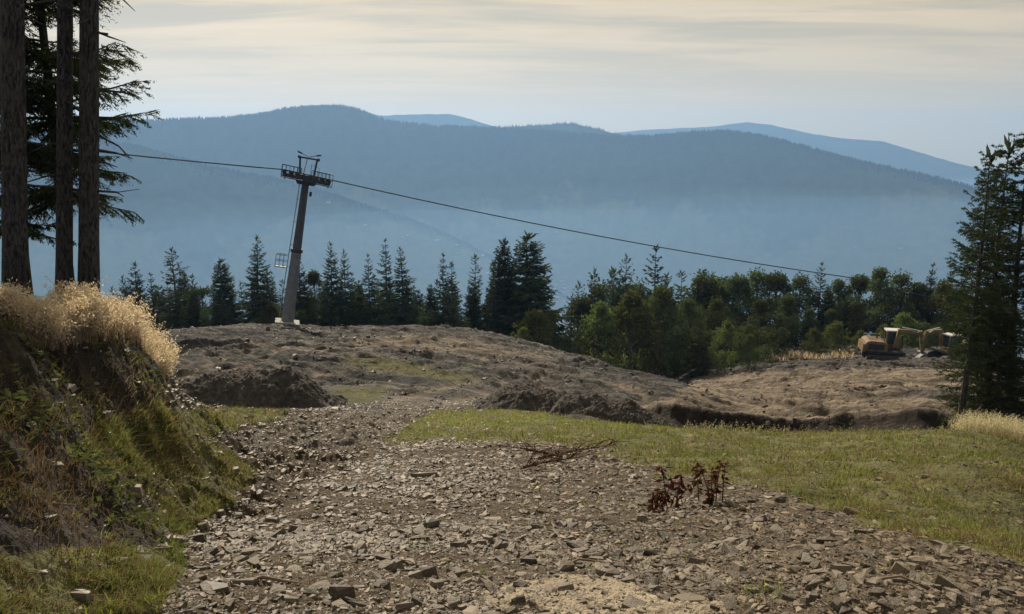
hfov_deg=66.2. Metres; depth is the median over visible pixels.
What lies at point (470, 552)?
stone
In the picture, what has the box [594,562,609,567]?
stone
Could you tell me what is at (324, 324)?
young spruce
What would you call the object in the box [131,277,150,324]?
spruce tree
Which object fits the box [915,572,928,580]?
stone
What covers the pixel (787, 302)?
broadleaf tree
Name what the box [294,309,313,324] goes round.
bush
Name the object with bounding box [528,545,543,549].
stone
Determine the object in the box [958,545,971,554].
stone
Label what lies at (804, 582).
stone
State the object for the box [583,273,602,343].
spruce tree
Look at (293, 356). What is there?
rubble
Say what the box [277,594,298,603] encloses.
stone
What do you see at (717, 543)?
stone
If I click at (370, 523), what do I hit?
stone
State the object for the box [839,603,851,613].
stone
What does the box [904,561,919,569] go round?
stone
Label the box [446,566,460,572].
stone
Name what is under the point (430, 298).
spruce tree
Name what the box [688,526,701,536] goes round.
stone
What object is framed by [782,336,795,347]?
bush
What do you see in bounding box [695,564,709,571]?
stone
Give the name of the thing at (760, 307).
broadleaf tree
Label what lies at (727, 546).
stone
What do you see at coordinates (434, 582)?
stone
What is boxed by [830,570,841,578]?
stone
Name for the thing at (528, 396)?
earth heap
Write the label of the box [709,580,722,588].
stone
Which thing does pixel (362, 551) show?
stone
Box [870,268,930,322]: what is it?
broadleaf tree
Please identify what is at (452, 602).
stone
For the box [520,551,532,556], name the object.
stone
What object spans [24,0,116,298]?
spruce tree
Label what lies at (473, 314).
spruce tree
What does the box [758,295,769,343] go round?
spruce tree
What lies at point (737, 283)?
broadleaf tree
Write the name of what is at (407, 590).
stone
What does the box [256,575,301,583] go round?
stick
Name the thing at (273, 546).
stone
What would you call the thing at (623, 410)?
earth heap
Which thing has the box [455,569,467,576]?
stone
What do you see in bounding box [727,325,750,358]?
bush
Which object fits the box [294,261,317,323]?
spruce tree
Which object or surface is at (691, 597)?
stone
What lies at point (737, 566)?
stone
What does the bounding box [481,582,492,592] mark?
stone
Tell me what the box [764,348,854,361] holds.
dry grass
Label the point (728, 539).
stone
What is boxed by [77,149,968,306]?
haul rope
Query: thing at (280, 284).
spruce tree
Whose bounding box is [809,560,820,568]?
stone
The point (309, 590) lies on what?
stone
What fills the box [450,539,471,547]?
stone
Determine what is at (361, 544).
stone
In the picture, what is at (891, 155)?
mountain
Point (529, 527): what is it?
stone
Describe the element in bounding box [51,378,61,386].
stone
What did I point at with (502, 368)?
weeds
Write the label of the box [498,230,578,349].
spruce tree
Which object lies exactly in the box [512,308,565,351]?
bush
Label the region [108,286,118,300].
spruce tree
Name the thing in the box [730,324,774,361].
bush
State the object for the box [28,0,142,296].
spruce tree
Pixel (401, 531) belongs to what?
stone
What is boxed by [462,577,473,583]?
stone
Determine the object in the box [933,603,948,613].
stone
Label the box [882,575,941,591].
stick
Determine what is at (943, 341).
excavator
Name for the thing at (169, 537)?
stone
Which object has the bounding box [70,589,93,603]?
stone
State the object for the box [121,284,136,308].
spruce tree
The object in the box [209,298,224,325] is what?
young spruce
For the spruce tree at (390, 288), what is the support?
on the ground at (394, 365)
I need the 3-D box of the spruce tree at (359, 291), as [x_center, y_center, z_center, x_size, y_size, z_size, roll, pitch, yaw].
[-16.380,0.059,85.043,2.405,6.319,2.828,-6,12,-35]
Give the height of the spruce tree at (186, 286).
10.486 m
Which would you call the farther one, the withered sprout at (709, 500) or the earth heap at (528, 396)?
the earth heap at (528, 396)
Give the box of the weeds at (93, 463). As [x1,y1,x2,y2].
[0,314,180,544]
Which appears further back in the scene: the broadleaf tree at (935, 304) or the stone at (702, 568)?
the broadleaf tree at (935, 304)
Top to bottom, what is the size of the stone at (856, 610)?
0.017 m
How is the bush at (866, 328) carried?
on the ground at (394, 365)
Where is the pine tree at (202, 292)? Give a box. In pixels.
[187,285,215,319]
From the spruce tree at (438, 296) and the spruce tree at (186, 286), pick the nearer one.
the spruce tree at (186, 286)
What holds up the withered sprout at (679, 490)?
on the ground at (394, 365)
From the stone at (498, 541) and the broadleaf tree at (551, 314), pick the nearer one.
the stone at (498, 541)
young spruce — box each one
[156,311,172,331]
[162,290,188,329]
[198,304,214,326]
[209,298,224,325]
[216,299,232,325]
[224,305,235,325]
[306,303,319,325]
[316,288,339,326]
[341,309,349,325]
[343,295,361,325]
[359,298,377,324]
[372,286,383,322]
[393,280,419,324]
[416,302,425,324]
[423,308,436,326]
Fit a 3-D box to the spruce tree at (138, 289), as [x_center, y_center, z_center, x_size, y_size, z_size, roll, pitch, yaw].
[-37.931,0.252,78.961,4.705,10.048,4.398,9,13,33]
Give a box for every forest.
[0,126,569,300]
[32,103,1021,201]
[486,121,624,135]
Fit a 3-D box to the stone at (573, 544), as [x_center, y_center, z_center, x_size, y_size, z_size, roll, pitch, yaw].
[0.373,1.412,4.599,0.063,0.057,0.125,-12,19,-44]
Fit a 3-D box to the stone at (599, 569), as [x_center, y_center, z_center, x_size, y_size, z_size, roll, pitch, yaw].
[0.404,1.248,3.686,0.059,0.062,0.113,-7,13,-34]
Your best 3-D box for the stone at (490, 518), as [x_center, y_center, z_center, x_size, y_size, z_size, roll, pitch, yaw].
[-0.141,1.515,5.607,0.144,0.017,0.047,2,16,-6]
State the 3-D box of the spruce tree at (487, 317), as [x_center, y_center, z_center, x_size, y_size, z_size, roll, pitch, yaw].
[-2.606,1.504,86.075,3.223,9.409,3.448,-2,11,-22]
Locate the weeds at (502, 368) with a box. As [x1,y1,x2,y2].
[177,324,942,417]
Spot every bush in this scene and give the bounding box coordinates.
[254,311,271,323]
[260,304,281,323]
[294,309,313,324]
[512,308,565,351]
[515,326,533,341]
[691,329,733,364]
[713,335,737,361]
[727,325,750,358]
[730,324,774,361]
[750,326,779,348]
[755,344,774,365]
[765,327,792,355]
[772,340,787,348]
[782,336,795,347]
[798,328,823,354]
[818,320,856,352]
[843,326,858,344]
[849,330,866,350]
[853,325,870,335]
[872,324,890,338]
[881,311,919,347]
[903,321,938,348]
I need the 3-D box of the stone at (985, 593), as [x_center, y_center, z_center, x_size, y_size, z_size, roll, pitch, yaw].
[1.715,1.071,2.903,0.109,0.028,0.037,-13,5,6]
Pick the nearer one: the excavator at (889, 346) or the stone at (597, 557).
the stone at (597, 557)
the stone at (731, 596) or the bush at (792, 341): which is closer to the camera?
the stone at (731, 596)
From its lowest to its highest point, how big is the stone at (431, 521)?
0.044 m
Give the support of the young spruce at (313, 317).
on the ground at (394, 365)
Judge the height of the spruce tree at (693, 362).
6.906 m
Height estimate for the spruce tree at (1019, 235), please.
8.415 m
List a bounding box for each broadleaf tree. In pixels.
[302,269,323,323]
[533,310,571,352]
[557,295,607,359]
[566,276,632,349]
[567,299,628,367]
[585,288,665,374]
[618,276,655,368]
[622,285,697,378]
[661,269,733,362]
[663,296,709,371]
[694,294,736,354]
[706,319,740,373]
[711,275,743,330]
[721,272,755,339]
[725,266,782,348]
[733,334,759,370]
[739,299,776,346]
[747,270,803,346]
[772,294,804,347]
[776,271,821,347]
[797,306,822,343]
[815,278,855,342]
[820,308,838,345]
[833,273,873,328]
[839,266,903,335]
[840,300,871,342]
[869,302,894,335]
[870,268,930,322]
[897,302,925,345]
[902,281,945,323]
[918,278,965,348]
[930,286,975,342]
[980,284,1023,355]
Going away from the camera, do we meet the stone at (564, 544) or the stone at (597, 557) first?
the stone at (597, 557)
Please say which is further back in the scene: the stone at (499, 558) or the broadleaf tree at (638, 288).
the broadleaf tree at (638, 288)
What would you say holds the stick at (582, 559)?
on the ground at (394, 365)
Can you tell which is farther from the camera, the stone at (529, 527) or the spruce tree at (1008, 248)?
the spruce tree at (1008, 248)
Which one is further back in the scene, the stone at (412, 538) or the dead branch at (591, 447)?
the dead branch at (591, 447)
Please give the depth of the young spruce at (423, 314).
86.50 m
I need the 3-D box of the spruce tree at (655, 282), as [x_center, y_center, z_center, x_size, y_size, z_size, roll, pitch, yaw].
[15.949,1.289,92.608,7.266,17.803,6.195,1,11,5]
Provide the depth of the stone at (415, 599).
3.16 m
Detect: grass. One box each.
[0,275,187,377]
[0,310,1023,613]
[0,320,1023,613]
[0,345,208,561]
[179,325,934,427]
[684,419,952,431]
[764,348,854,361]
[948,408,1023,445]
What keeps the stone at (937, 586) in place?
on the ground at (394, 365)
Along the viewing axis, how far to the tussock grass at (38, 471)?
3.44 m
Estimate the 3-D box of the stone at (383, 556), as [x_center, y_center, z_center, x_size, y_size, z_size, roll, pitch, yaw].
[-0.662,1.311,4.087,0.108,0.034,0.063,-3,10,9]
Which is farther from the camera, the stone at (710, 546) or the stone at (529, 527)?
the stone at (529, 527)
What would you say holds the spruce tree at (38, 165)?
on the ground at (394, 365)
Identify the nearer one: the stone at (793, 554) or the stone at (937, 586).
the stone at (937, 586)
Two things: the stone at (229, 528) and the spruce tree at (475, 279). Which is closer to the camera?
the stone at (229, 528)
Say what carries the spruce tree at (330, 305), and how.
on the ground at (394, 365)
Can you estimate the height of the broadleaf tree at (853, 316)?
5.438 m
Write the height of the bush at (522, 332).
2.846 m
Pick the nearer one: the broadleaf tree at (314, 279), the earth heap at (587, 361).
the earth heap at (587, 361)
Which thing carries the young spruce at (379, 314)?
on the ground at (394, 365)
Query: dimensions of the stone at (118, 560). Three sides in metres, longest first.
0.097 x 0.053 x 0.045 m
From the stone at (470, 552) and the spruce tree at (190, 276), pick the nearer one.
the stone at (470, 552)
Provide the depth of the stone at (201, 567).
3.68 m
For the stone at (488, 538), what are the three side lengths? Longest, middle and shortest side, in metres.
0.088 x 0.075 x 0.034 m
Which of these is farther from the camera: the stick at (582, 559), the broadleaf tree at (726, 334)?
the broadleaf tree at (726, 334)
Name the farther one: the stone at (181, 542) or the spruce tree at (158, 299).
the spruce tree at (158, 299)
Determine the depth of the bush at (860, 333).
80.08 m
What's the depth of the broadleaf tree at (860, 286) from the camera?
92.01 m
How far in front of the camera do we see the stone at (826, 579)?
3.15 m
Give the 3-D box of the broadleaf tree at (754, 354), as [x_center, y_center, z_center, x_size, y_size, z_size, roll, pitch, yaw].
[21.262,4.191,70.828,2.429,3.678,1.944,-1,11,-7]
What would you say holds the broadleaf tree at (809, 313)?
on the ground at (394, 365)
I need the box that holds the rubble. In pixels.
[161,323,947,431]
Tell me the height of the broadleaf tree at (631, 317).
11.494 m
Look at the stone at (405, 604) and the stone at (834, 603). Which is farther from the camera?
the stone at (405, 604)
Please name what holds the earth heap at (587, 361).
on the ground at (394, 365)
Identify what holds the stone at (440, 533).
on the ground at (394, 365)
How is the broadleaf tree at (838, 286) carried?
on the ground at (394, 365)
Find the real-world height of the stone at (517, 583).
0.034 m
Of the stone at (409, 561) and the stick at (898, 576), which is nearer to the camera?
the stick at (898, 576)
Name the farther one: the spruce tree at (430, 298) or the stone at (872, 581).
the spruce tree at (430, 298)
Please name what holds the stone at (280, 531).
on the ground at (394, 365)
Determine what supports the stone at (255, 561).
on the ground at (394, 365)
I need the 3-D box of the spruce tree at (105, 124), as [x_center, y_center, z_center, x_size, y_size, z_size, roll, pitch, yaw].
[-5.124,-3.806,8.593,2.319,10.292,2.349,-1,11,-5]
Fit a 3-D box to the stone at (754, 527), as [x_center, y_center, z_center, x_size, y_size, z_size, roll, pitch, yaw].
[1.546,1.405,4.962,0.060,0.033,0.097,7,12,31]
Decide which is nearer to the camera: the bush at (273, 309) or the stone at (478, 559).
the stone at (478, 559)
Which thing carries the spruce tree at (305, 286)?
on the ground at (394, 365)
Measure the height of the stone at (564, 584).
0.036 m
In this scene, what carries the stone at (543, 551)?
on the ground at (394, 365)
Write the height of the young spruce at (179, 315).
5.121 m
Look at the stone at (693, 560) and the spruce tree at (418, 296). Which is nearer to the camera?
the stone at (693, 560)
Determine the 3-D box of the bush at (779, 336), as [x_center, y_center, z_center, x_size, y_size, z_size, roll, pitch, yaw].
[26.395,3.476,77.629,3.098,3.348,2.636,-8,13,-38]
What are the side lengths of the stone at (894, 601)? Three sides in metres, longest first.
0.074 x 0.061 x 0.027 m
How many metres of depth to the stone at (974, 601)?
2.80 m
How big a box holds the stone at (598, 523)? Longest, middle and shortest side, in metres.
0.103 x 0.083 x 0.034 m
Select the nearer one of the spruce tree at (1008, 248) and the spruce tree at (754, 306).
the spruce tree at (1008, 248)
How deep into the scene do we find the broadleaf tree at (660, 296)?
79.56 m
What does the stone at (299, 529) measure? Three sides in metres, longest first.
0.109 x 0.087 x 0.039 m
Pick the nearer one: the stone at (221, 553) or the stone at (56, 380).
the stone at (221, 553)
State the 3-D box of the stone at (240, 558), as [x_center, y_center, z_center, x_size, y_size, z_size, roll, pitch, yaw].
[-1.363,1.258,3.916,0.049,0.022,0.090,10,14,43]
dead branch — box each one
[400,385,429,394]
[491,441,562,458]
[517,446,584,468]
[538,431,628,458]
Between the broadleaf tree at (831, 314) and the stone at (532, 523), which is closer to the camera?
the stone at (532, 523)
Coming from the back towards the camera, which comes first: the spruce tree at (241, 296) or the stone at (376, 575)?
the spruce tree at (241, 296)
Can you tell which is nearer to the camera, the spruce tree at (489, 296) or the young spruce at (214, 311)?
the young spruce at (214, 311)
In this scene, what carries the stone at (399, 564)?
on the ground at (394, 365)
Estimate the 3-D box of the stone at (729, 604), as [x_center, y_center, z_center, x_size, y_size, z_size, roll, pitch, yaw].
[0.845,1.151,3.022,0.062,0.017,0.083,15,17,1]
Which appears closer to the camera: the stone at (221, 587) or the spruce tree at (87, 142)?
the stone at (221, 587)
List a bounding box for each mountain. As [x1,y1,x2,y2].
[0,136,568,324]
[99,107,1023,318]
[230,105,493,127]
[499,123,621,136]
[613,122,1023,195]
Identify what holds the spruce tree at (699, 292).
on the ground at (394, 365)
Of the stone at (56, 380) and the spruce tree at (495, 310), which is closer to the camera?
the stone at (56, 380)
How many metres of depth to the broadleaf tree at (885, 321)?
86.95 m
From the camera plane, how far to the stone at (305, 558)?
3.87 m
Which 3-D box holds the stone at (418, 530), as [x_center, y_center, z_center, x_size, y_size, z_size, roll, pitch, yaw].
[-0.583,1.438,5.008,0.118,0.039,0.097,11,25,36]
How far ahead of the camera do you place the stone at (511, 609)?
3.09 m
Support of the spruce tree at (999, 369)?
on the ground at (394, 365)
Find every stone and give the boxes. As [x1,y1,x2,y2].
[26,421,38,435]
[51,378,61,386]
[52,461,63,466]
[66,383,77,392]
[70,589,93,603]
[106,557,129,566]
[129,484,142,497]
[141,554,154,560]
[165,590,176,595]
[167,534,182,541]
[177,536,187,543]
[188,533,206,542]
[192,566,209,569]
[197,521,209,530]
[199,580,230,594]
[200,589,215,594]
[203,547,218,555]
[215,550,225,556]
[223,546,232,553]
[223,598,235,609]
[226,526,237,531]
[227,530,237,538]
[232,568,244,574]
[232,577,257,584]
[233,555,248,561]
[240,546,262,555]
[247,530,256,536]
[247,554,260,567]
[259,597,267,605]
[263,529,275,537]
[264,515,279,521]
[266,541,278,550]
[269,583,285,593]
[274,528,286,534]
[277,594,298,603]
[284,564,301,571]
[288,525,298,530]
[290,537,298,545]
[293,531,305,534]
[295,525,305,531]
[298,556,312,563]
[303,587,317,595]
[309,580,330,589]
[327,571,343,577]
[328,584,354,594]
[329,536,344,542]
[331,598,351,611]
[345,542,358,552]
[356,540,366,549]
[357,525,369,532]
[357,549,367,553]
[365,521,374,526]
[371,571,383,579]
[374,579,390,590]
[375,554,393,559]
[379,559,396,570]
[393,559,403,568]
[396,601,414,609]
[397,529,410,533]
[402,558,415,565]
[402,585,413,594]
[408,570,423,578]
[410,472,437,477]
[410,533,429,540]
[411,594,421,606]
[412,526,424,534]
[413,566,436,575]
[423,517,439,527]
[426,578,444,588]
[429,584,436,592]
[429,603,444,610]
[435,529,446,536]
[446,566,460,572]
[446,570,458,581]
[447,597,461,607]
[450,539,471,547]
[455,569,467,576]
[456,538,478,543]
[459,523,469,533]
[459,540,467,547]
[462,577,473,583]
[466,549,475,555]
[474,556,486,562]
[476,540,486,544]
[477,575,494,585]
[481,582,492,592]
[482,516,500,519]
[483,535,493,541]
[495,537,502,548]
[495,554,504,562]
[498,527,505,532]
[500,541,507,549]
[505,605,516,613]
[506,586,514,592]
[507,543,515,548]
[511,594,525,605]
[513,579,529,586]
[514,571,527,576]
[520,525,531,530]
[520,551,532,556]
[520,556,536,564]
[527,598,534,605]
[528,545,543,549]
[529,519,539,529]
[533,550,555,554]
[535,539,550,543]
[542,586,556,592]
[557,560,574,570]
[558,520,566,527]
[558,579,573,589]
[560,522,577,527]
[561,542,569,548]
[566,518,574,522]
[566,541,581,547]
[571,547,588,552]
[574,560,584,568]
[577,540,592,545]
[583,551,603,558]
[585,522,593,527]
[588,556,605,559]
[592,562,607,575]
[593,521,603,526]
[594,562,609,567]
[604,567,619,576]
[610,548,623,560]
[614,562,625,567]
[621,574,635,582]
[621,594,646,608]
[627,545,643,552]
[636,513,646,520]
[637,498,653,502]
[639,556,650,563]
[643,577,658,584]
[647,583,660,590]
[657,531,672,539]
[664,561,685,567]
[665,548,679,554]
[673,575,696,582]
[673,593,705,601]
[675,572,685,581]
[685,542,700,548]
[685,557,707,564]
[685,563,695,567]
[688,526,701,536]
[695,526,710,529]
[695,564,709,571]
[703,543,716,549]
[705,569,716,573]
[706,574,717,579]
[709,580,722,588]
[714,540,723,546]
[719,540,736,544]
[721,541,738,553]
[722,593,735,599]
[722,598,736,610]
[723,518,738,522]
[723,538,739,540]
[730,561,744,571]
[736,539,748,548]
[738,571,753,575]
[739,535,753,539]
[740,499,755,502]
[742,546,750,552]
[742,594,753,602]
[750,524,760,531]
[752,542,763,548]
[754,515,767,522]
[757,577,777,585]
[762,549,776,552]
[768,585,785,592]
[769,524,785,532]
[771,589,782,598]
[772,494,785,502]
[779,592,796,600]
[787,565,801,572]
[788,549,803,559]
[800,596,811,605]
[801,552,812,562]
[801,574,820,586]
[802,557,824,566]
[804,579,825,590]
[805,577,829,583]
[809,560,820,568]
[809,568,828,574]
[809,589,821,601]
[810,544,825,550]
[816,536,837,543]
[829,564,851,572]
[829,596,842,610]
[830,530,847,536]
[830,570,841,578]
[835,577,847,593]
[838,598,851,606]
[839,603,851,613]
[844,562,859,567]
[851,573,863,583]
[853,528,873,533]
[853,606,867,613]
[857,549,872,555]
[861,566,874,573]
[866,576,885,585]
[868,586,885,596]
[872,549,892,555]
[875,600,892,608]
[885,596,905,605]
[890,561,912,573]
[891,578,907,582]
[902,546,914,552]
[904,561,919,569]
[907,556,927,564]
[907,596,920,604]
[909,571,916,577]
[909,589,921,599]
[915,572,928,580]
[920,581,934,589]
[929,540,946,544]
[932,583,941,589]
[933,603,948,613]
[934,574,966,592]
[939,544,948,553]
[943,588,963,601]
[946,592,956,602]
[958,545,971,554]
[967,590,989,596]
[969,593,980,598]
[970,595,979,605]
[983,572,996,577]
[988,596,1004,607]
[996,557,1011,566]
[997,586,1015,593]
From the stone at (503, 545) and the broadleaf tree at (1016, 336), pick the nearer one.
the stone at (503, 545)
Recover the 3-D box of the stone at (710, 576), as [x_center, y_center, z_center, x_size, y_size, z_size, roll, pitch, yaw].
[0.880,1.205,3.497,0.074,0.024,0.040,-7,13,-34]
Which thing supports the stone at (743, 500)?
on the ground at (394, 365)
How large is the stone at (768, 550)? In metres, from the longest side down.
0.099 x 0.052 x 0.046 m
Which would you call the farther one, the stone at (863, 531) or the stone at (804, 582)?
the stone at (863, 531)
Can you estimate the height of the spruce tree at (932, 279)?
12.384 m
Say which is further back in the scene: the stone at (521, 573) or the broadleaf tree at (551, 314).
the broadleaf tree at (551, 314)
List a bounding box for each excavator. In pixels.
[857,327,925,360]
[916,327,973,360]
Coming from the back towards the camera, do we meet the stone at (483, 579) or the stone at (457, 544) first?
the stone at (457, 544)
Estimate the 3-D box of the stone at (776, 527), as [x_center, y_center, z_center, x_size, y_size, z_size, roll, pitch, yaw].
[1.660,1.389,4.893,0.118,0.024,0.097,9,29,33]
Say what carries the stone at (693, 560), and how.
on the ground at (394, 365)
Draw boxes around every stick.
[51,502,75,504]
[153,546,178,550]
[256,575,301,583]
[572,558,600,561]
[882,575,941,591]
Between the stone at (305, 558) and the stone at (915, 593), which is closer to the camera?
the stone at (915, 593)
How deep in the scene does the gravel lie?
4.69 m
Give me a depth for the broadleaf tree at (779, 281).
92.28 m
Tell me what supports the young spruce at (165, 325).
on the ground at (394, 365)
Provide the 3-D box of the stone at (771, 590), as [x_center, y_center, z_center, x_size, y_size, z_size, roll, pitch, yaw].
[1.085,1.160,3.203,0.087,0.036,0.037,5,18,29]
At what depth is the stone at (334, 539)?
4.49 m
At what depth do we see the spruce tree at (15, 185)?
6.67 m
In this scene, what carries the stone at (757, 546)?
on the ground at (394, 365)
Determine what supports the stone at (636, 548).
on the ground at (394, 365)
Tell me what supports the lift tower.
on the ground at (394, 365)
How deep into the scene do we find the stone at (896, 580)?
2.99 m
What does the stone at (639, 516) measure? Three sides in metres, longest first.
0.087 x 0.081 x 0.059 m
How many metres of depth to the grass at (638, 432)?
5.99 m
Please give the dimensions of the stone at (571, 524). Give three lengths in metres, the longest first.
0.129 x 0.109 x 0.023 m
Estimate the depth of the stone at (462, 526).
4.97 m
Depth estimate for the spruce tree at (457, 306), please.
91.40 m
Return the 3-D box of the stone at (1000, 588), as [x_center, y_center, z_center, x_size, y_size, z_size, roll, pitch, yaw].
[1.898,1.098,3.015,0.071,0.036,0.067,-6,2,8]
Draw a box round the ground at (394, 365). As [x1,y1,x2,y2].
[0,297,1023,613]
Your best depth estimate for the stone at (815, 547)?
4.09 m
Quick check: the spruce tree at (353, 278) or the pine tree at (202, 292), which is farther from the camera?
the spruce tree at (353, 278)
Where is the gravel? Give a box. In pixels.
[0,323,1023,613]
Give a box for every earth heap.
[177,365,354,408]
[473,381,564,412]
[537,355,613,367]
[549,392,679,427]
[561,414,611,422]
[771,357,963,373]
[902,388,973,403]
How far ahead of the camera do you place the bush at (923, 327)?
77.23 m
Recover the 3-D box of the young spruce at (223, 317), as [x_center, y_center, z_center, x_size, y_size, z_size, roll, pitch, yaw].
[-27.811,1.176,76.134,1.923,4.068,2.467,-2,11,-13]
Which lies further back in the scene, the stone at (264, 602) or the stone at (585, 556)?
the stone at (585, 556)
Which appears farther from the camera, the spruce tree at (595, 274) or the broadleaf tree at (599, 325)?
the spruce tree at (595, 274)
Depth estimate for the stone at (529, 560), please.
4.03 m
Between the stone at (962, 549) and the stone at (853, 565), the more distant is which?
the stone at (962, 549)
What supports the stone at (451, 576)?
on the ground at (394, 365)
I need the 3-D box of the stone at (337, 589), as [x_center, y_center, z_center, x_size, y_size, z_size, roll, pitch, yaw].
[-0.721,1.204,3.315,0.121,0.060,0.034,2,16,-6]
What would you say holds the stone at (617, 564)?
on the ground at (394, 365)
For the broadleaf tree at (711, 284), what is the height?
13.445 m
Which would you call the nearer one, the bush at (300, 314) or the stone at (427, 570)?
the stone at (427, 570)
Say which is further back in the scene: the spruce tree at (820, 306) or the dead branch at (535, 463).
the spruce tree at (820, 306)
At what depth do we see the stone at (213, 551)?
4.02 m
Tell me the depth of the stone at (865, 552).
3.54 m
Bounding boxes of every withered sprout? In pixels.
[647,488,668,512]
[652,463,697,507]
[689,459,732,504]
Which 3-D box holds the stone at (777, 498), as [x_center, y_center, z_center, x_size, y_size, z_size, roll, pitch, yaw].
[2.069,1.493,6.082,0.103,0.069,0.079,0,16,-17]
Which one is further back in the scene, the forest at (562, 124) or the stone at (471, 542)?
the forest at (562, 124)
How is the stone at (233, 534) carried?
on the ground at (394, 365)
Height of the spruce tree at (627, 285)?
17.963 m
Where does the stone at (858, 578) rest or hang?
on the ground at (394, 365)
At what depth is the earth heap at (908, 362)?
64.36 m
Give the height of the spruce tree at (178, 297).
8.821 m
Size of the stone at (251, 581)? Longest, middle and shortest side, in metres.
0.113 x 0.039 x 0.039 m
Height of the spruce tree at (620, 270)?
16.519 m
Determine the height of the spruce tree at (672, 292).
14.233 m
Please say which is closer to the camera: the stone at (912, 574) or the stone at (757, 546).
the stone at (912, 574)
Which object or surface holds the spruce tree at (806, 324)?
on the ground at (394, 365)
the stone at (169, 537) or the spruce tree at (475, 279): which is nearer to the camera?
the stone at (169, 537)
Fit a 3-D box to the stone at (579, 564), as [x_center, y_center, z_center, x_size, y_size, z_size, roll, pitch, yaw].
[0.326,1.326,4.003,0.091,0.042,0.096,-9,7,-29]
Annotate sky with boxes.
[25,0,1023,170]
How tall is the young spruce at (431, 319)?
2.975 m
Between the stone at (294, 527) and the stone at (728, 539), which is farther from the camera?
the stone at (294, 527)
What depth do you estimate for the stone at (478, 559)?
4.13 m
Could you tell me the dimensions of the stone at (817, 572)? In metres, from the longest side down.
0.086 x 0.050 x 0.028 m
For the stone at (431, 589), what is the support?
on the ground at (394, 365)
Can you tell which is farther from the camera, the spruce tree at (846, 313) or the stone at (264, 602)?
the spruce tree at (846, 313)
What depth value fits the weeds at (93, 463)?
3.77 m
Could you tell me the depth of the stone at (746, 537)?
4.62 m
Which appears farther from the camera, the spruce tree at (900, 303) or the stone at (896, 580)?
the spruce tree at (900, 303)
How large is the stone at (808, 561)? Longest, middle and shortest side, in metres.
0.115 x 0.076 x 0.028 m
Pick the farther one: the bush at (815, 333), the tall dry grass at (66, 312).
the bush at (815, 333)
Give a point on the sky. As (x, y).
(942, 79)
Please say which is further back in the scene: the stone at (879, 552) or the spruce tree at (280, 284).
the spruce tree at (280, 284)
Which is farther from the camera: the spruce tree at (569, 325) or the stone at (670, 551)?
the spruce tree at (569, 325)
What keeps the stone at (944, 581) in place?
on the ground at (394, 365)
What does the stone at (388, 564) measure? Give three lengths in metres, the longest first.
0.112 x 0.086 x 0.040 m
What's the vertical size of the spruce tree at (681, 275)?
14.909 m
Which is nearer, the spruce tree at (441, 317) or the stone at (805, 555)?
the stone at (805, 555)
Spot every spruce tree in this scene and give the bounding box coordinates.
[0,0,82,297]
[0,0,101,296]
[0,0,160,286]
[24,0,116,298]
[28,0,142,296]
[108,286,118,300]
[117,274,128,308]
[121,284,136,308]
[122,261,154,333]
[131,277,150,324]
[146,273,165,321]
[147,285,169,322]
[147,288,161,324]
[153,247,207,327]
[169,281,181,318]
[173,271,193,323]
[182,273,204,305]
[183,286,204,328]
[208,257,245,325]
[236,280,251,320]
[238,235,278,323]
[260,269,282,320]
[268,270,281,311]
[278,279,285,304]
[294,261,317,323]
[295,272,319,322]
[316,242,357,326]
[333,249,364,325]
[346,272,355,290]
[353,280,367,323]
[360,254,385,324]
[370,273,384,317]
[371,238,397,324]
[381,247,421,324]
[381,279,400,318]
[412,290,426,322]
[420,284,440,325]
[431,252,452,325]
[434,278,441,314]
[439,278,463,321]
[443,261,466,327]
[445,295,463,326]
[461,282,484,330]
[463,253,484,329]
[480,237,518,333]
[480,259,498,331]
[480,281,492,329]
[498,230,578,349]
[531,275,566,337]
[553,294,586,352]
[566,280,592,343]
[582,266,599,301]
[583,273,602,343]
[592,268,636,367]
[593,266,628,366]
[602,253,648,369]
[611,268,631,360]
[614,274,630,332]
[620,243,667,372]
[648,280,679,374]
[658,272,683,372]
[673,270,688,317]
[678,310,710,378]
[683,269,710,370]
[735,282,755,327]
[749,287,767,328]
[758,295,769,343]
[796,297,816,346]
[802,262,831,339]
[819,286,838,326]
[836,298,852,344]
[894,289,904,336]
[906,281,922,322]
[919,270,937,337]
[925,262,937,320]
[931,134,1023,431]
[934,132,1023,430]
[935,145,1018,429]
[939,270,955,314]
[946,285,1023,438]
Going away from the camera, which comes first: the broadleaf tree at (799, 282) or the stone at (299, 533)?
the stone at (299, 533)
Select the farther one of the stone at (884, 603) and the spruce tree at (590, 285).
the spruce tree at (590, 285)
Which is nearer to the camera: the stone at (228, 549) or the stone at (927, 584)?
the stone at (927, 584)
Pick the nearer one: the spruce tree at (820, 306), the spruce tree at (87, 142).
the spruce tree at (87, 142)
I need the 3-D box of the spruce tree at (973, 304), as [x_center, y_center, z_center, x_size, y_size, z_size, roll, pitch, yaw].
[9.033,0.178,15.441,1.418,6.659,1.373,-6,12,-27]
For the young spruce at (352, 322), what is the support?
on the ground at (394, 365)
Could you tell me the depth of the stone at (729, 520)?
5.16 m
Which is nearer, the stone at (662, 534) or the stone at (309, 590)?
the stone at (309, 590)
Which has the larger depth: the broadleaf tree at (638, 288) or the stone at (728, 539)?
the broadleaf tree at (638, 288)
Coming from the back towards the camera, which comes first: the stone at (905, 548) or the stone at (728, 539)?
the stone at (728, 539)
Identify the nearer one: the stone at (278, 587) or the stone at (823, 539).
the stone at (278, 587)
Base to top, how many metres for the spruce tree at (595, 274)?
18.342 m
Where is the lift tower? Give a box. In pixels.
[274,151,332,324]

